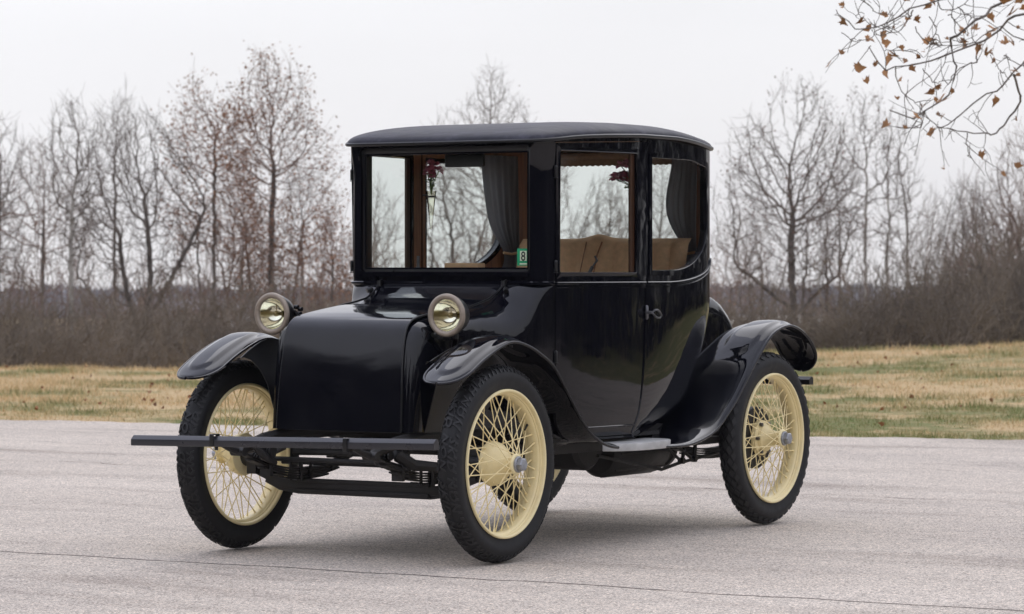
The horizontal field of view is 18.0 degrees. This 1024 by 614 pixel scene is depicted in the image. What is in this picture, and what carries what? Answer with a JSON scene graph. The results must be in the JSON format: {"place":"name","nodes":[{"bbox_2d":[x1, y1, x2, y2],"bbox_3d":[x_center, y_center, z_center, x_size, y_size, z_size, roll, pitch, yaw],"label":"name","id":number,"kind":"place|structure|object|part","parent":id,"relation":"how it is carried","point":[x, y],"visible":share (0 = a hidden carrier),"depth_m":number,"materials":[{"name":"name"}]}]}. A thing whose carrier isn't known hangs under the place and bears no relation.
{"place":"outdoors","nodes":[
{"label":"outdoors","id":0,"kind":"place"},
{"bbox_2d":[0,420,1023,613],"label":"pavement","id":1,"kind":"structure","parent":0,"point":[95,517],"depth_m":15.23,"materials":[{"name":"grey asphalt"}]},
{"bbox_2d":[131,122,816,562],"bbox_3d":[-0.023,0.110,15.534,1.687,1.989,3.752,0,1,32],"label":"vintage car","id":2,"kind":"object","parent":1,"relation":"on","point":[537,350],"visible":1,"depth_m":14.90,"materials":[{"name":"black paint"}]},
{"bbox_3d":[-0.597,-0.097,15.765,0.188,1.384,0.786,0,1,32],"label":"door","id":3,"kind":"part","parent":2,"relation":"part of","materials":[{"name":"black paint"}]},
{"bbox_3d":[-0.256,-0.455,16.334,0.052,0.588,0.684,1,1,36],"label":"window frame","id":4,"kind":"part","parent":2,"relation":"part of","materials":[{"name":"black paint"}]},
{"bbox_3d":[0.444,-0.089,15.119,0.091,1.384,0.797,1,1,42],"label":"door","id":5,"kind":"part","parent":2,"relation":"part of","materials":[{"name":"black paint"}]},
{"bbox_3d":[0.804,-0.447,15.674,0.052,0.588,0.684,0,1,27],"label":"window frame","id":6,"kind":"part","parent":2,"relation":"part of","materials":[{"name":"black paint"}]},
{"bbox_2d":[0,319,1023,439],"bbox_3d":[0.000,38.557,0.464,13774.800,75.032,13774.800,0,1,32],"label":"lawn","id":7,"kind":"structure","parent":0,"point":[926,426],"depth_m":32.74,"materials":[{"name":"plant"}]},
{"bbox_2d":[0,110,54,324],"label":"bare tree","id":8,"kind":"object","parent":7,"relation":"on","point":[7,193],"visible":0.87,"depth_m":70.09,"materials":[{"name":"grey plant"}]},
{"bbox_2d":[0,129,116,322],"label":"bare tree","id":9,"kind":"object","parent":7,"relation":"on","point":[41,247],"visible":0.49,"depth_m":91.97,"materials":[{"name":"grey plant"}]},
{"bbox_2d":[26,82,124,337],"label":"bare tree","id":10,"kind":"object","parent":7,"relation":"on","point":[71,258],"visible":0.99,"depth_m":65.92,"materials":[{"name":"grey plant"}]},
{"bbox_2d":[85,72,148,320],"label":"bare tree","id":11,"kind":"object","parent":7,"relation":"on","point":[115,158],"visible":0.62,"depth_m":81.97,"materials":[{"name":"grey plant"}]},
{"bbox_2d":[48,99,228,345],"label":"bare tree","id":12,"kind":"object","parent":7,"relation":"on","point":[145,223],"visible":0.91,"depth_m":67.85,"materials":[{"name":"grey plant"}]},
{"bbox_2d":[120,299,247,332],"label":"bushes","id":13,"kind":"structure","parent":7,"relation":"on","point":[187,313],"depth_m":147.07,"materials":[{"name":"brown plant"}]},
{"bbox_2d":[147,53,284,333],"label":"bare tree","id":14,"kind":"object","parent":7,"relation":"on","point":[196,165],"visible":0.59,"depth_m":73.95,"materials":[{"name":"brown plant"}]},
{"bbox_2d":[175,175,308,310],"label":"bare tree","id":15,"kind":"object","parent":7,"relation":"on","point":[243,264],"visible":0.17,"depth_m":83.96,"materials":[{"name":"brown plant"}]},
{"bbox_2d":[181,40,352,331],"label":"bare tree","id":16,"kind":"object","parent":7,"relation":"on","point":[271,227],"visible":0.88,"depth_m":68.80,"materials":[{"name":"brown plant"}]},
{"bbox_2d":[279,140,328,303],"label":"bare tree","id":17,"kind":"object","parent":7,"relation":"on","point":[290,191],"visible":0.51,"depth_m":91.92,"materials":[{"name":"brown plant"}]},
{"bbox_2d":[288,180,352,308],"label":"bare tree","id":18,"kind":"object","parent":7,"relation":"on","point":[332,258],"visible":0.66,"depth_m":65.96,"materials":[{"name":"brown plant"}]},
{"bbox_2d":[326,171,404,296],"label":"bare tree","id":19,"kind":"object","parent":7,"relation":"on","point":[378,224],"visible":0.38,"depth_m":97.87,"materials":[{"name":"grey plant"}]},
{"bbox_2d":[394,105,487,266],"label":"bare tree","id":20,"kind":"object","parent":7,"relation":"on","point":[443,200],"visible":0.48,"depth_m":75.89,"materials":[{"name":"grey plant"}]},
{"bbox_2d":[427,57,575,262],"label":"bare tree","id":21,"kind":"object","parent":7,"relation":"on","point":[492,239],"visible":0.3,"depth_m":87.91,"materials":[{"name":"grey plant"}]},
{"bbox_2d":[0,190,1023,369],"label":"thicket","id":22,"kind":"object","parent":7,"relation":"on","point":[990,310],"visible":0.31,"depth_m":50.52,"materials":[{"name":"brown plant"}]},
{"bbox_2d":[0,159,1023,342],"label":"saplings","id":23,"kind":"object","parent":7,"relation":"on","point":[10,288],"visible":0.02,"depth_m":75.67,"materials":[{"name":"brown plant"}]},
{"bbox_2d":[5,344,1019,425],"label":"leaf litter","id":24,"kind":"object","parent":7,"relation":"on","point":[881,423],"visible":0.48,"depth_m":33.24,"materials":[{"name":"brown plant"}]},
{"bbox_2d":[560,166,581,236],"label":"bare tree","id":25,"kind":"object","parent":7,"relation":"on","point":[567,203],"visible":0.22,"depth_m":104.77,"materials":[{"name":"grey plant"}]},
{"bbox_2d":[560,168,627,238],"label":"bare tree","id":26,"kind":"object","parent":7,"relation":"on","point":[601,231],"visible":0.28,"depth_m":95.99,"materials":[{"name":"grey plant"}]},
{"bbox_2d":[621,164,676,237],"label":"bare tree","id":27,"kind":"object","parent":7,"relation":"on","point":[661,222],"visible":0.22,"depth_m":99.93,"materials":[{"name":"grey plant"}]},
{"bbox_2d":[710,261,734,311],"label":"bare tree","id":28,"kind":"object","parent":7,"relation":"on","point":[718,284],"visible":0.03,"depth_m":91.77,"materials":[{"name":"brown plant"}]},
{"bbox_2d":[710,224,774,314],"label":"bare tree","id":29,"kind":"object","parent":7,"relation":"on","point":[726,277],"visible":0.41,"depth_m":91.96,"materials":[{"name":"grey plant"}]},
{"bbox_2d":[720,171,787,318],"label":"bare tree","id":30,"kind":"object","parent":7,"relation":"on","point":[760,257],"visible":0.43,"depth_m":103.84,"materials":[{"name":"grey plant"}]},
{"bbox_2d":[710,68,896,324],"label":"bare tree","id":31,"kind":"object","parent":7,"relation":"on","point":[790,247],"visible":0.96,"depth_m":67.79,"materials":[{"name":"grey plant"}]},
{"bbox_2d":[782,185,849,319],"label":"bare tree","id":32,"kind":"object","parent":7,"relation":"on","point":[823,245],"visible":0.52,"depth_m":71.94,"materials":[{"name":"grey plant"}]},
{"bbox_2d":[809,145,872,312],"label":"bare tree","id":33,"kind":"object","parent":7,"relation":"on","point":[836,191],"visible":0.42,"depth_m":99.97,"materials":[{"name":"grey plant"}]},
{"bbox_2d":[815,82,918,297],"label":"bare tree","id":34,"kind":"object","parent":7,"relation":"on","point":[865,206],"visible":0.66,"depth_m":75.94,"materials":[{"name":"grey plant"}]},
{"bbox_2d":[862,106,932,300],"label":"bare tree","id":35,"kind":"object","parent":7,"relation":"on","point":[907,234],"visible":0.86,"depth_m":71.96,"materials":[{"name":"grey plant"}]},
{"bbox_2d":[825,0,1023,180],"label":"maple tree","id":36,"kind":"object","parent":7,"relation":"on","point":[858,67],"visible":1,"depth_m":24.13,"materials":[{"name":"brown plant"}]},
{"bbox_2d":[898,180,958,305],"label":"bare tree","id":37,"kind":"object","parent":7,"relation":"on","point":[931,243],"visible":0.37,"depth_m":97.92,"materials":[{"name":"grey plant"}]},
{"bbox_2d":[921,170,1001,289],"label":"bare tree","id":38,"kind":"object","parent":7,"relation":"on","point":[961,212],"visible":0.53,"depth_m":83.99,"materials":[{"name":"grey plant"}]},
{"bbox_2d":[922,167,1023,289],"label":"bare tree","id":39,"kind":"object","parent":7,"relation":"on","point":[966,231],"visible":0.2,"depth_m":91.76,"materials":[{"name":"grey plant"}]},
{"bbox_2d":[971,120,1023,281],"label":"bare tree","id":40,"kind":"object","parent":7,"relation":"on","point":[1008,196],"visible":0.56,"depth_m":59.79,"materials":[{"name":"grey plant"}]},
{"bbox_2d":[0,0,1023,292],"label":"sky","id":41,"kind":"structure","parent":0,"point":[689,67],"materials":[{"name":"white"}]},
{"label":"field","id":42,"kind":"structure","parent":0,"visible":0},
{"bbox_2d":[0,281,965,318],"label":"woods","id":43,"kind":"object","parent":42,"relation":"on","point":[197,290],"visible":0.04,"depth_m":569.78,"materials":[{"name":"brown plant"}]}
]}

